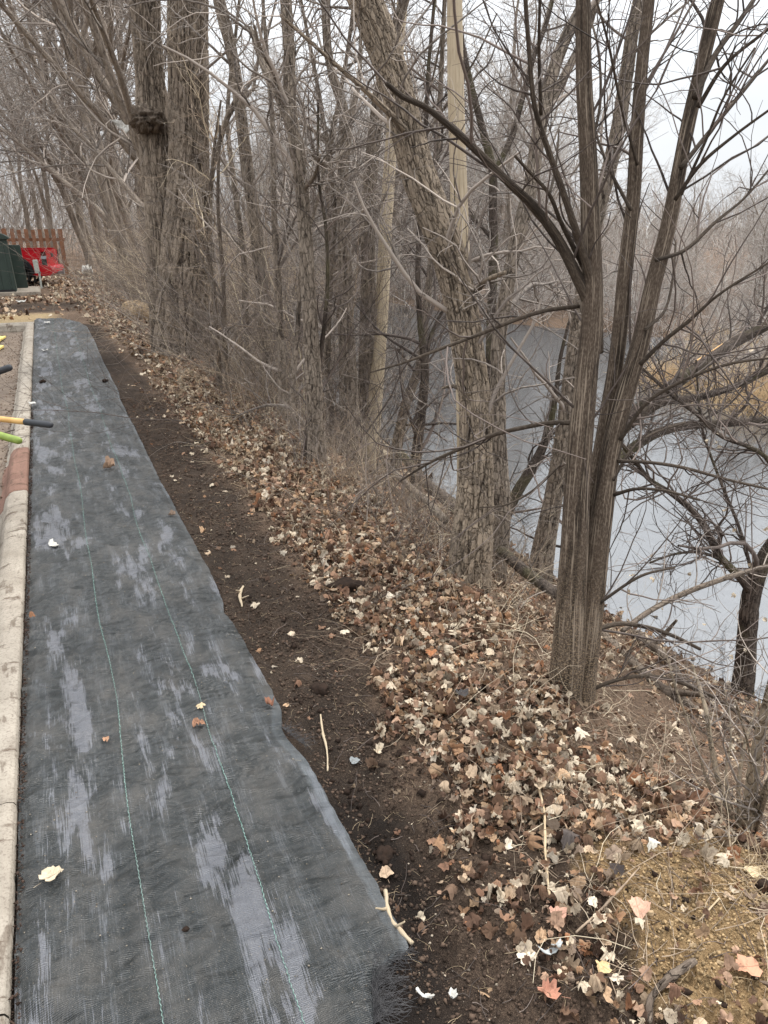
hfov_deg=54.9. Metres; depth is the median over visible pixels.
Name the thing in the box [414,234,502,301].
bank shrub
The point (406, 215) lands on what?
bank tree
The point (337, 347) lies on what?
slope shrub
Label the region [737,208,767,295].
bank tree
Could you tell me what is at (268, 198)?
bank tree
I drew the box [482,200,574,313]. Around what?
bank shrub
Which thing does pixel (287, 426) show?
brush
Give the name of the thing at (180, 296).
thicket shrub
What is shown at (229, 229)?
thicket shrub
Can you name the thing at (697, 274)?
bank shrub
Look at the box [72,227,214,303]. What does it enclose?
thicket shrub
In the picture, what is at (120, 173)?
bank tree
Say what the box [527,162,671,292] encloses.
bank tree
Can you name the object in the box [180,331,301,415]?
brush
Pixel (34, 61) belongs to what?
bank tree
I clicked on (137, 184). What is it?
woodland tree
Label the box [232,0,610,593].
leaning tree
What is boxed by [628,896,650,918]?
fallen leaf
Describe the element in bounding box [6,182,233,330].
thicket shrub
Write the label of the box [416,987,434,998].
crumpled wrapper
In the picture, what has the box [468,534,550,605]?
brush
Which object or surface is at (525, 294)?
bank shrub
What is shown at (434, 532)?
brush
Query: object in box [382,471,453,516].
brush
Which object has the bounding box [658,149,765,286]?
bank tree
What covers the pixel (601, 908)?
stick
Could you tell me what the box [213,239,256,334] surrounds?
slope shrub
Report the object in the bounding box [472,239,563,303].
bank shrub
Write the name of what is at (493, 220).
dark forked tree
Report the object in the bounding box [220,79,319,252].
bank tree
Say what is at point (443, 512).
brush
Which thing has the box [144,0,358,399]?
wavy tree
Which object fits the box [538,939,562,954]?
crumpled foil
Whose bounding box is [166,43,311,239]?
bank tree
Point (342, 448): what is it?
brush
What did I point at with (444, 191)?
bank tree
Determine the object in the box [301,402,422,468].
brush
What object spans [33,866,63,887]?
fallen leaf
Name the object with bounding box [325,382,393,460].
brush
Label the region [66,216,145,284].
thicket shrub
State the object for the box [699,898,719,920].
stick
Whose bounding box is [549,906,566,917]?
fallen leaf
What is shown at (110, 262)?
thicket shrub
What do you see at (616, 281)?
bank shrub
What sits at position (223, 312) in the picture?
sapling
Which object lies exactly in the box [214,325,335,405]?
brush
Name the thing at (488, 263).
bank shrub
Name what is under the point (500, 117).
bank tree
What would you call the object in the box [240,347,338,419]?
brush
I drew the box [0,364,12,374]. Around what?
garden tool
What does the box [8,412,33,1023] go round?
joint soil
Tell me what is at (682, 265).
bank shrub
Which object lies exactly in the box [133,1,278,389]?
sapling
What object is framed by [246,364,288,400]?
brush
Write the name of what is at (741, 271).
bank shrub
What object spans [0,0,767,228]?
sky
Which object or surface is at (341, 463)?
brush
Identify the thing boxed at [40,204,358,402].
thicket shrub
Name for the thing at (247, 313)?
slope shrub
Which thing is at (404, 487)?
brush
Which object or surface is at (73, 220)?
bank tree
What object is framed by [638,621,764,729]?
brush
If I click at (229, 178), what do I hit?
bank tree
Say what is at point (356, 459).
brush
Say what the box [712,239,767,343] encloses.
bank shrub
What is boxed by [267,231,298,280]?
bank shrub
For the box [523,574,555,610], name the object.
brush
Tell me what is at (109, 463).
fallen leaf
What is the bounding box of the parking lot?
[0,332,22,498]
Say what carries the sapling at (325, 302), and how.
on the ground at (458, 950)
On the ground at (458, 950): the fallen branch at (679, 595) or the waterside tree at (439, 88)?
the waterside tree at (439, 88)
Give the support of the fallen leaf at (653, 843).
on the ground at (458, 950)
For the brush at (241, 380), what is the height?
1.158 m
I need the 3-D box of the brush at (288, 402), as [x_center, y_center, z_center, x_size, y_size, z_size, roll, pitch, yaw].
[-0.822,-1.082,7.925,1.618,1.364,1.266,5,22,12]
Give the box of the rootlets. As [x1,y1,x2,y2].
[162,452,766,1023]
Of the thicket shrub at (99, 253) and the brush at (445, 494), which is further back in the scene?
the thicket shrub at (99, 253)
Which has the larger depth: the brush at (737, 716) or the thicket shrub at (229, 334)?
the thicket shrub at (229, 334)
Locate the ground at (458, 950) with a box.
[0,228,767,1023]
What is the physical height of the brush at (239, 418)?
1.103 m
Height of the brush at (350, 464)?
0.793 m
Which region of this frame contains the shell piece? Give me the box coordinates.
[448,987,457,998]
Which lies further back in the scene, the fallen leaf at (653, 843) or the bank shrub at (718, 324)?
the bank shrub at (718, 324)
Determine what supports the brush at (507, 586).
on the ground at (458, 950)
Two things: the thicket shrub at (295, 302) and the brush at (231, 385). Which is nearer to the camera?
the brush at (231, 385)
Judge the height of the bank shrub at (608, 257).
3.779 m
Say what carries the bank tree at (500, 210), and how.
on the ground at (458, 950)
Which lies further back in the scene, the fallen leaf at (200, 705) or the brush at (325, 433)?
the brush at (325, 433)
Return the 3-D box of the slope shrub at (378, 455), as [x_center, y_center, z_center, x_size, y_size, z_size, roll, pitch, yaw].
[0.408,-1.686,8.985,5.968,3.804,4.986,11,24,26]
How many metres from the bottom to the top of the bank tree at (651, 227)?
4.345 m
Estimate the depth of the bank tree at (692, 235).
28.39 m
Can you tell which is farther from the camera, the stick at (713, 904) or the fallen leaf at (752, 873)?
the fallen leaf at (752, 873)
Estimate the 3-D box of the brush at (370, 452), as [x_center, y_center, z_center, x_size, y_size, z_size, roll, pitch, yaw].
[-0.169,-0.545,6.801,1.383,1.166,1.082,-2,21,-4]
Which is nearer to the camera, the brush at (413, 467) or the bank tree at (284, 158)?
the brush at (413, 467)
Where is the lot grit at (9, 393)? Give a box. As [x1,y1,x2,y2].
[0,334,22,497]
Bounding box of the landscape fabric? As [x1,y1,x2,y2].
[14,318,419,1023]
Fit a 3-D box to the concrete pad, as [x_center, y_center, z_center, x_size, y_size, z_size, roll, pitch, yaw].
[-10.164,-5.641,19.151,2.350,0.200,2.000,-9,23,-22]
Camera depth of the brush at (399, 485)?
6.31 m
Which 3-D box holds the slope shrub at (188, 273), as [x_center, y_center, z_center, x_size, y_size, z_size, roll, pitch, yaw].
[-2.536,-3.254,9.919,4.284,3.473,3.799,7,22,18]
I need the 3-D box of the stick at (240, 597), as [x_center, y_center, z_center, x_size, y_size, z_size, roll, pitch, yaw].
[-0.689,0.394,3.575,0.055,0.051,0.190,-7,22,-18]
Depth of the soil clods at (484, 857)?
2.19 m
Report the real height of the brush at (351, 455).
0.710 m
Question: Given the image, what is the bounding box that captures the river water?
[109,250,767,702]
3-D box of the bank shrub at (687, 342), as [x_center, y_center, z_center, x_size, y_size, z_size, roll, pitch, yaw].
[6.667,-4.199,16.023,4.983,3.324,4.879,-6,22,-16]
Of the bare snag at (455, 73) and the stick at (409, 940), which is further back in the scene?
the bare snag at (455, 73)
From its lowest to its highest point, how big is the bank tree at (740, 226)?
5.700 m
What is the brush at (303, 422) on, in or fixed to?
on the ground at (458, 950)
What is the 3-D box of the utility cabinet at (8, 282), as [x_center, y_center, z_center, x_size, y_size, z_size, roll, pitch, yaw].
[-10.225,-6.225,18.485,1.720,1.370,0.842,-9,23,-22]
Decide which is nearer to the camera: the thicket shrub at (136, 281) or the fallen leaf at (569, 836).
the fallen leaf at (569, 836)
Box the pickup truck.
[21,248,64,282]
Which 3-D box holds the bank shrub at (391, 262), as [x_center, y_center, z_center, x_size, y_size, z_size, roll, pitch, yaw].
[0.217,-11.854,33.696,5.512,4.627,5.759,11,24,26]
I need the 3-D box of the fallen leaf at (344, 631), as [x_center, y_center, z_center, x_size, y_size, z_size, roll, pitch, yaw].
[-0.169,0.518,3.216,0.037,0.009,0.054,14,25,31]
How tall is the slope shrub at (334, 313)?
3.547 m
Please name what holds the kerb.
on the ground at (458, 950)
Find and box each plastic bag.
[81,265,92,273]
[110,119,128,132]
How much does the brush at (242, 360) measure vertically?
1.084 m
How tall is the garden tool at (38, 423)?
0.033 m
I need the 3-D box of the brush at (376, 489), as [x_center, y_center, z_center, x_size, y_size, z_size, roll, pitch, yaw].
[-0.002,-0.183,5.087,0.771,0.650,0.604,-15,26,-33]
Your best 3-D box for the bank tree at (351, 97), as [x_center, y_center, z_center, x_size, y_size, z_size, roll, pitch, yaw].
[-1.089,-16.164,35.389,12.259,11.542,7.442,0,21,1]
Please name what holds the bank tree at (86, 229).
on the ground at (458, 950)
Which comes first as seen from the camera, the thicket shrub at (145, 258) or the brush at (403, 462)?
the brush at (403, 462)
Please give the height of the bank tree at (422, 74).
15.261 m
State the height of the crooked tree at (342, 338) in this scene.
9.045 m
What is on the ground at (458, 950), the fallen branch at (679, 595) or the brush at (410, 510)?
the brush at (410, 510)
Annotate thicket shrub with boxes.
[1,120,324,370]
[1,134,220,299]
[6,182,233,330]
[18,165,248,340]
[22,188,146,296]
[28,169,297,380]
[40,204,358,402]
[43,115,357,337]
[51,159,564,434]
[53,116,411,395]
[55,166,237,303]
[56,203,147,300]
[60,198,145,277]
[64,185,267,347]
[66,153,324,354]
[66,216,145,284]
[67,184,272,379]
[69,195,144,290]
[70,189,246,315]
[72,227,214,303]
[76,173,238,282]
[79,192,146,296]
[81,245,146,300]
[82,170,399,406]
[82,214,234,319]
[86,198,318,358]
[87,186,270,296]
[90,142,414,417]
[103,239,227,297]
[119,228,323,376]
[216,229,332,344]
[226,208,437,385]
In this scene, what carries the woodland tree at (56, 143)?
on the ground at (458, 950)
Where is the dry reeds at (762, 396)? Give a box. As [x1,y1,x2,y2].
[669,356,767,416]
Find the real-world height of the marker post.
0.812 m
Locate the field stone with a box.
[121,300,148,321]
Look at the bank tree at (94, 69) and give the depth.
13.27 m
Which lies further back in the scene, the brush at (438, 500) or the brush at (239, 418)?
the brush at (239, 418)
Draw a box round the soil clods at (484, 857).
[243,580,767,1023]
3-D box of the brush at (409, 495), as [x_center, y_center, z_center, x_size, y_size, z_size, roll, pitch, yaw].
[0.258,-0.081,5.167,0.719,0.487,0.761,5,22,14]
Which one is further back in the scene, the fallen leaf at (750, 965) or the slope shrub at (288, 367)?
the slope shrub at (288, 367)
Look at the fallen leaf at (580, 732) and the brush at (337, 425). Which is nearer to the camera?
the fallen leaf at (580, 732)
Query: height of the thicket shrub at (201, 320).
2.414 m
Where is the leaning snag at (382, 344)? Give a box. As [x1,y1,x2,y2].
[362,2,406,469]
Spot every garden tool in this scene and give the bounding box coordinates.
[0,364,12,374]
[0,416,53,427]
[0,432,22,443]
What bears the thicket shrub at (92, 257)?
on the ground at (458, 950)
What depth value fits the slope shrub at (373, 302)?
6.35 m
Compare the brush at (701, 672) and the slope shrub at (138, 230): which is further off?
the slope shrub at (138, 230)
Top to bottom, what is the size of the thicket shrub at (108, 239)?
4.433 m
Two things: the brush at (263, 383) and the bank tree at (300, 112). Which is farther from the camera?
the bank tree at (300, 112)
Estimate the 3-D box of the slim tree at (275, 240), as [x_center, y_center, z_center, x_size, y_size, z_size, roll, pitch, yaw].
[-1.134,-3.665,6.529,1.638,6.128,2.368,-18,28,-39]
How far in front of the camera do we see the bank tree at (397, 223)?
30.22 m
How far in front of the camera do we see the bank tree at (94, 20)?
12.56 m
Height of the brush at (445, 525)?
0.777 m
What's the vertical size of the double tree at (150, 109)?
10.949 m
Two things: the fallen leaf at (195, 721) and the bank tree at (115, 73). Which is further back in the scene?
the bank tree at (115, 73)
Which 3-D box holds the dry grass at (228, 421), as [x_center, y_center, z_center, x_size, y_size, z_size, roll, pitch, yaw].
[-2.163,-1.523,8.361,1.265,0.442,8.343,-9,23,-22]
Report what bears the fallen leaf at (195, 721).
on the landscape fabric
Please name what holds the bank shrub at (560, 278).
on the ground at (458, 950)
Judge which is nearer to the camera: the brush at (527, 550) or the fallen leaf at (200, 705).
the fallen leaf at (200, 705)
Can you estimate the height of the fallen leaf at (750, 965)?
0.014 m
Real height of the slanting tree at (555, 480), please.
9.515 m
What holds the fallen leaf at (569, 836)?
on the leaf litter at (324, 545)
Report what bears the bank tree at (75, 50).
on the ground at (458, 950)
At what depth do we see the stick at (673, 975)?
1.70 m
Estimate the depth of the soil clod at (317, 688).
2.83 m
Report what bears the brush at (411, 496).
on the ground at (458, 950)
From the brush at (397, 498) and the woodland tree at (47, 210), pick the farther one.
the woodland tree at (47, 210)
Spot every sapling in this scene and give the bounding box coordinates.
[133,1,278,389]
[138,125,331,393]
[220,4,491,460]
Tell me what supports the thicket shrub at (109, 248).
on the ground at (458, 950)
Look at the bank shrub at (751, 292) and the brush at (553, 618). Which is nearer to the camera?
the brush at (553, 618)
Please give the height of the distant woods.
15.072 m
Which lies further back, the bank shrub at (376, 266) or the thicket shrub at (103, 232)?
the bank shrub at (376, 266)
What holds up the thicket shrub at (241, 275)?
on the ground at (458, 950)
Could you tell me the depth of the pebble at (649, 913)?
1.88 m
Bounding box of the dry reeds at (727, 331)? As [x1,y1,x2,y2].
[647,326,767,356]
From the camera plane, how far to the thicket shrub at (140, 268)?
10.18 m
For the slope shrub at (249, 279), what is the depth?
12.15 m
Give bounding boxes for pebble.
[646,910,653,916]
[716,959,723,966]
[755,878,767,895]
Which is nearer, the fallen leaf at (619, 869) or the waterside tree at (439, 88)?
the fallen leaf at (619, 869)
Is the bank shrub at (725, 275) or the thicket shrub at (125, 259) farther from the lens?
the bank shrub at (725, 275)
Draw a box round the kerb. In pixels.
[0,322,33,1023]
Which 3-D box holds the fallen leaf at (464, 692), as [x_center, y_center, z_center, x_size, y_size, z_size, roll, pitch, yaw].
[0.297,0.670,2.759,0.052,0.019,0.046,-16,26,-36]
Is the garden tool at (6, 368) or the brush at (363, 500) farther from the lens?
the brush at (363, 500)
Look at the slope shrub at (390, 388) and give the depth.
8.57 m
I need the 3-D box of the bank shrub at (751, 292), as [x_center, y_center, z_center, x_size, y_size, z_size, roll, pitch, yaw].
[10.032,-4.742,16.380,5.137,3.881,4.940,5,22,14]
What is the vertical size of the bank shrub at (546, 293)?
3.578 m
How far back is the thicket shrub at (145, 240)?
19.84 m
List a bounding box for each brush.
[102,307,214,366]
[144,329,243,382]
[150,360,374,476]
[157,306,269,390]
[159,322,305,402]
[166,332,234,375]
[172,343,275,398]
[178,338,238,380]
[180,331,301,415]
[181,383,549,567]
[191,342,288,402]
[193,320,275,383]
[195,339,298,414]
[203,342,277,393]
[205,391,395,497]
[209,345,289,431]
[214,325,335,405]
[215,342,355,434]
[216,333,404,460]
[220,339,420,484]
[222,332,257,382]
[226,365,425,476]
[230,353,303,410]
[237,370,369,421]
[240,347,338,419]
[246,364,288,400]
[251,399,417,490]
[256,411,354,461]
[270,406,296,444]
[271,358,427,471]
[292,441,369,490]
[293,383,564,578]
[296,435,391,485]
[297,350,392,456]
[299,452,404,516]
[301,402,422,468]
[304,406,432,490]
[306,416,398,500]
[307,418,429,491]
[319,394,457,527]
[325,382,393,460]
[326,392,391,454]
[327,416,381,483]
[338,458,448,511]
[343,475,402,515]
[350,458,526,574]
[351,465,420,514]
[354,478,453,543]
[359,437,556,550]
[359,490,455,562]
[361,453,510,566]
[366,486,530,570]
[368,451,430,502]
[369,435,403,495]
[376,468,637,684]
[377,455,439,514]
[377,459,452,528]
[381,482,419,517]
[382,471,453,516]
[387,477,442,520]
[397,483,531,556]
[399,440,548,536]
[399,511,494,553]
[416,472,556,588]
[421,485,523,549]
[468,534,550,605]
[477,560,675,718]
[492,513,538,598]
[507,514,556,586]
[512,540,554,579]
[514,551,551,595]
[522,557,554,585]
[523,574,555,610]
[526,596,555,625]
[532,584,642,661]
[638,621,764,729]
[665,612,727,665]
[682,690,767,768]
[718,680,763,737]
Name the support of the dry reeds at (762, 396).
on the ground at (458, 950)
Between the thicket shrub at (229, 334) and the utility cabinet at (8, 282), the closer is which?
the thicket shrub at (229, 334)
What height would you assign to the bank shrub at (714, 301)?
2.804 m
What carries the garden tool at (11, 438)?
on the wheelbarrow
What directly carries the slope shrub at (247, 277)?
on the ground at (458, 950)
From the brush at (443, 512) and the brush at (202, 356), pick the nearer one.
the brush at (443, 512)
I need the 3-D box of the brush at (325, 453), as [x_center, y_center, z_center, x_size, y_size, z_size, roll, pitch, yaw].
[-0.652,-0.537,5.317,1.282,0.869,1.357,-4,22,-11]
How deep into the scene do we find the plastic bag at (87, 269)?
24.36 m
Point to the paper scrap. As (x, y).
(51, 542)
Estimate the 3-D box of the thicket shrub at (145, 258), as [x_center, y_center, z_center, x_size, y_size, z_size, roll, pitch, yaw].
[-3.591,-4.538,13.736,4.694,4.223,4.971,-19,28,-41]
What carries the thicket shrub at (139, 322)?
on the ground at (458, 950)
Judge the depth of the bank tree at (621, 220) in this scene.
35.08 m
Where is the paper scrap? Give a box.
[48,538,58,546]
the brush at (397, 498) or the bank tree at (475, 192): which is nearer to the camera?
the brush at (397, 498)
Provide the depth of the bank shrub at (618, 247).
32.62 m
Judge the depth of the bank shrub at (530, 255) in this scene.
34.56 m
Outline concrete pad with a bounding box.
[0,286,40,296]
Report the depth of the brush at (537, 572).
5.66 m
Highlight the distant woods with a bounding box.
[0,65,767,260]
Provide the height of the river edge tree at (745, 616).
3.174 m
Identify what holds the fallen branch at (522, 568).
on the ground at (458, 950)
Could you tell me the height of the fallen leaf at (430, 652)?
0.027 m
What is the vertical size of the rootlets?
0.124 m
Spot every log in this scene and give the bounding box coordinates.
[601,631,729,730]
[631,619,698,691]
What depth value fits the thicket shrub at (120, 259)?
16.98 m
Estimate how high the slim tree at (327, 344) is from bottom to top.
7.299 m
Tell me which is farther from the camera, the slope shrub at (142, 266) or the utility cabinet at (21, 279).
the utility cabinet at (21, 279)
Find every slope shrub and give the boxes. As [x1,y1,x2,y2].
[0,74,555,469]
[31,146,571,451]
[36,200,295,310]
[45,139,422,424]
[47,122,358,381]
[54,161,293,359]
[64,233,250,306]
[74,175,314,302]
[86,199,243,296]
[106,189,351,339]
[136,248,530,462]
[147,243,455,417]
[172,189,566,525]
[176,210,392,401]
[198,207,689,481]
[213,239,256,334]
[214,191,450,427]
[255,289,454,467]
[286,267,416,404]
[322,287,448,435]
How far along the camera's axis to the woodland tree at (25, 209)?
40.19 m
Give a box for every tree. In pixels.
[0,0,95,268]
[0,0,130,265]
[0,0,133,255]
[0,0,134,239]
[0,0,145,300]
[0,0,164,281]
[0,0,167,195]
[0,0,167,262]
[0,0,209,266]
[0,0,215,291]
[0,0,256,360]
[0,1,64,247]
[0,4,100,264]
[0,17,79,247]
[0,18,58,247]
[1,0,261,275]
[4,65,135,268]
[28,64,94,215]
[50,0,216,177]
[52,50,208,267]
[92,0,318,359]
[101,0,487,465]
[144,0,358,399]
[148,32,446,431]
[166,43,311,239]
[171,0,477,463]
[184,0,305,382]
[187,0,429,443]
[203,0,396,420]
[208,97,277,271]
[209,0,483,297]
[211,0,767,766]
[212,77,365,235]
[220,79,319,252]
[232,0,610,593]
[233,142,294,254]
[236,41,487,293]
[237,26,420,263]
[240,31,497,261]
[245,0,610,327]
[247,84,355,258]
[258,0,445,437]
[281,54,403,249]
[318,0,523,501]
[328,0,504,251]
[343,0,526,472]
[355,148,500,292]
[362,0,731,581]
[376,99,448,294]
[402,40,500,216]
[405,0,607,387]
[407,0,613,300]
[417,83,599,261]
[426,84,523,280]
[440,148,502,239]
[444,2,571,276]
[445,139,567,244]
[470,105,579,271]
[488,0,687,264]
[495,258,767,699]
[505,0,696,583]
[507,266,626,533]
[510,235,767,547]
[519,84,689,289]
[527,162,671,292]
[601,202,651,283]
[631,189,694,300]
[649,198,722,285]
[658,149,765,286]
[706,166,767,288]
[717,182,767,357]
[720,150,767,257]
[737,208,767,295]
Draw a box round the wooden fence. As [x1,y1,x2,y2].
[1,228,68,274]
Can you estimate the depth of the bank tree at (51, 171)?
20.74 m
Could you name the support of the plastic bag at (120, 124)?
hanging from the double tree at (150, 109)
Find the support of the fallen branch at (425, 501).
on the ground at (458, 950)
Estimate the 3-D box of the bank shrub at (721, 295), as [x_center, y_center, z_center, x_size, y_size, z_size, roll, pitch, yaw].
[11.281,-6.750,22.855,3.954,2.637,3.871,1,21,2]
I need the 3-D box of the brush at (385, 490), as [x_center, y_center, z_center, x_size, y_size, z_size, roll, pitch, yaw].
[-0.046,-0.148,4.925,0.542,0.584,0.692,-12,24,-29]
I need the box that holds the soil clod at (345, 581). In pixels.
[325,577,364,591]
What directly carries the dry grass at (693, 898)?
on the ground at (458, 950)
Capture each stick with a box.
[236,585,248,606]
[320,714,328,771]
[375,889,413,945]
[517,736,550,894]
[575,866,639,933]
[645,957,697,1023]
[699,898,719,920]
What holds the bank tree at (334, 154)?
on the ground at (458, 950)
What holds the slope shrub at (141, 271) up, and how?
on the ground at (458, 950)
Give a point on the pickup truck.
(29, 266)
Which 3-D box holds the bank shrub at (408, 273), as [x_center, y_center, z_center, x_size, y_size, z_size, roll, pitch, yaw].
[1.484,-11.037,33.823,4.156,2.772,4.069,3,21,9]
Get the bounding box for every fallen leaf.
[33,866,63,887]
[103,456,114,468]
[192,717,205,726]
[196,702,205,708]
[264,695,274,705]
[340,629,348,633]
[350,756,359,763]
[379,865,393,880]
[426,649,439,656]
[455,688,472,695]
[533,778,549,793]
[537,978,567,998]
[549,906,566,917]
[561,829,580,849]
[575,727,589,740]
[595,960,612,972]
[609,863,625,875]
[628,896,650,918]
[647,837,661,851]
[736,954,764,976]
[744,866,760,877]
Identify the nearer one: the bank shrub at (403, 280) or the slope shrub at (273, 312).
the slope shrub at (273, 312)
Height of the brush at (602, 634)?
0.988 m
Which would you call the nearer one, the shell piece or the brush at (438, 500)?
the shell piece
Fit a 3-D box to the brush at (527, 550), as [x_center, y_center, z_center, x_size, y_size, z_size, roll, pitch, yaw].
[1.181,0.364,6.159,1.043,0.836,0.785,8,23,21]
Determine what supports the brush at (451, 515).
on the ground at (458, 950)
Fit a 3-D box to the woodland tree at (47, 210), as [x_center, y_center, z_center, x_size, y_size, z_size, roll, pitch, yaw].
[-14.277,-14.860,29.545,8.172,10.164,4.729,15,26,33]
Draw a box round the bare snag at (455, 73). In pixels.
[447,0,469,480]
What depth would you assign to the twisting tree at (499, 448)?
4.69 m
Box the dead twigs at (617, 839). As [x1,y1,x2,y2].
[135,355,767,1023]
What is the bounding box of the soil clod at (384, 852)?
[376,845,392,861]
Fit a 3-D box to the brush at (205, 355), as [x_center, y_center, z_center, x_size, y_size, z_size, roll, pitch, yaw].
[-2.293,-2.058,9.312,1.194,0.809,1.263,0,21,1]
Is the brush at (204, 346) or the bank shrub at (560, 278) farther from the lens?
the bank shrub at (560, 278)
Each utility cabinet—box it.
[0,233,17,291]
[8,245,27,287]
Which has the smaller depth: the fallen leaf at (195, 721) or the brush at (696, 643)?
the fallen leaf at (195, 721)
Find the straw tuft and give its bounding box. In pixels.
[707,804,767,927]
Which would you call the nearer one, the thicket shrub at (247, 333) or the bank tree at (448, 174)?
the thicket shrub at (247, 333)
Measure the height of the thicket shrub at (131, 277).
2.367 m
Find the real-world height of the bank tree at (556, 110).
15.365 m
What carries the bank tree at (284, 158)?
on the ground at (458, 950)
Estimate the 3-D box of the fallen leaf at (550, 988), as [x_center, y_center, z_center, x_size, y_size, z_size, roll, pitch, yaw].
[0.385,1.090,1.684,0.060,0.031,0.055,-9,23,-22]
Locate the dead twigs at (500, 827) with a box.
[214,517,767,1023]
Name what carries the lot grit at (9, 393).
on the parking lot
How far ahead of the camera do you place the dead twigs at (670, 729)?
3.83 m
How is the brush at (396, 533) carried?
on the ground at (458, 950)
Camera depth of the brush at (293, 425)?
5.77 m
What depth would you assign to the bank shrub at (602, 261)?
30.27 m
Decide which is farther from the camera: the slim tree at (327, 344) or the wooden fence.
the wooden fence
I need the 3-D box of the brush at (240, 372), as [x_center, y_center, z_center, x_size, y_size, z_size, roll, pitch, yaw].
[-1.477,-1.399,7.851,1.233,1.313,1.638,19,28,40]
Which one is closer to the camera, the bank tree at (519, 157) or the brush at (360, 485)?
the brush at (360, 485)
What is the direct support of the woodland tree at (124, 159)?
on the ground at (458, 950)
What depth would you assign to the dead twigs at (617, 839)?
2.54 m
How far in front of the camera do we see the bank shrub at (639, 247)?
29.15 m
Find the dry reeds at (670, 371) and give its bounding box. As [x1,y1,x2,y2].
[605,352,754,394]
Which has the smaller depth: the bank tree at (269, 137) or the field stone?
the field stone
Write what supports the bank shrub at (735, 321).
on the ground at (458, 950)
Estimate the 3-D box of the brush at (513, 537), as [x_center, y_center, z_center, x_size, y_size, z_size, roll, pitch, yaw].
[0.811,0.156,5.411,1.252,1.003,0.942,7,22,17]
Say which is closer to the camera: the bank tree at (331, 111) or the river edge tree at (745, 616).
the river edge tree at (745, 616)
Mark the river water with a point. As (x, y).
(619, 552)
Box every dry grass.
[109,331,351,497]
[341,506,767,1023]
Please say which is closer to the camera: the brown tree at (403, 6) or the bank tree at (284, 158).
the brown tree at (403, 6)
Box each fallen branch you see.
[382,460,448,523]
[396,450,625,612]
[620,501,767,634]
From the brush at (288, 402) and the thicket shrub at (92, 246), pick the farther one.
the thicket shrub at (92, 246)
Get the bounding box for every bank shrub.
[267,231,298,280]
[337,211,422,292]
[352,215,425,295]
[376,233,483,308]
[376,258,425,298]
[390,253,433,294]
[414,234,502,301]
[470,215,562,304]
[471,227,534,281]
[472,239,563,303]
[473,230,574,322]
[473,231,571,315]
[477,244,573,318]
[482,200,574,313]
[499,217,568,284]
[501,230,566,282]
[501,235,554,274]
[520,245,566,296]
[523,256,574,304]
[529,215,657,300]
[530,219,642,300]
[539,213,706,301]
[550,217,700,315]
[553,215,652,285]
[562,211,749,332]
[562,236,681,323]
[602,208,733,318]
[603,237,767,385]
[603,253,710,336]
[631,225,724,307]
[638,188,767,308]
[641,587,767,843]
[655,214,767,325]
[658,228,749,311]
[659,239,767,382]
[668,262,766,332]
[671,209,767,408]
[690,248,767,329]
[709,207,767,334]
[709,246,767,361]
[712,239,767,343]
[720,214,767,288]
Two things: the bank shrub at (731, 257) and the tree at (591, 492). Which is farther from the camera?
the bank shrub at (731, 257)
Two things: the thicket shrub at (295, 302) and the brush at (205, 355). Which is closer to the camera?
the brush at (205, 355)
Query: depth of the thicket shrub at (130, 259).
11.62 m
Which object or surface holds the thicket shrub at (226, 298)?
on the ground at (458, 950)
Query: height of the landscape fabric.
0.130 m
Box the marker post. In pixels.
[32,259,42,287]
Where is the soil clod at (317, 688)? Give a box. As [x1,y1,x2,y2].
[309,682,328,694]
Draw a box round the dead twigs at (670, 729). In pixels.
[266,399,767,816]
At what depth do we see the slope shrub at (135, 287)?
15.94 m
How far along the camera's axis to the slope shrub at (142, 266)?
12.05 m
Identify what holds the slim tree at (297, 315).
on the ground at (458, 950)
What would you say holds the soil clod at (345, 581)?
on the ground at (458, 950)
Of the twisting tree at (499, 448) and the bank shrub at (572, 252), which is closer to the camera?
the twisting tree at (499, 448)
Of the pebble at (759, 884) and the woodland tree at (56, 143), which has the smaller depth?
the pebble at (759, 884)
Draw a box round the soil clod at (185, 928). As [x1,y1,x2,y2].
[181,926,189,931]
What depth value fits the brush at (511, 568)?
4.77 m
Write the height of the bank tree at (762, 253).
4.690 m
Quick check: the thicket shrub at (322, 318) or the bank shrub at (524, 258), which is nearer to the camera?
the thicket shrub at (322, 318)
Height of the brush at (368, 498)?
1.155 m
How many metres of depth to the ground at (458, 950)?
2.50 m
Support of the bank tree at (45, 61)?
on the ground at (458, 950)
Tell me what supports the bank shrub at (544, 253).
on the ground at (458, 950)
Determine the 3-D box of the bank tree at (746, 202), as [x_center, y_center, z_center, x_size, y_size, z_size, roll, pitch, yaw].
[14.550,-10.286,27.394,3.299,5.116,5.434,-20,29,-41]
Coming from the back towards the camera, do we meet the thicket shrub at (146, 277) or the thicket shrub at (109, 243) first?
the thicket shrub at (109, 243)
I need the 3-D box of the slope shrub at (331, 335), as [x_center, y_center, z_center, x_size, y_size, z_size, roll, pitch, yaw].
[-0.770,-1.948,8.285,5.196,3.964,6.219,-7,22,-16]
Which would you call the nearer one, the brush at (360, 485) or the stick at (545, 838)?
the stick at (545, 838)
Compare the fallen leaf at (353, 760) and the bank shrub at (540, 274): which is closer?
the fallen leaf at (353, 760)
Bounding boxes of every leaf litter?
[0,269,432,477]
[118,375,767,1023]
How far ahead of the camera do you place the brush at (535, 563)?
6.31 m
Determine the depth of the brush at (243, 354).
9.04 m
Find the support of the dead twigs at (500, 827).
on the ground at (458, 950)
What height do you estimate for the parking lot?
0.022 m
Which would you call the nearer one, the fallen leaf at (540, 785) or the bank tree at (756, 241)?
the fallen leaf at (540, 785)
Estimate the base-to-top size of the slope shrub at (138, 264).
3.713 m

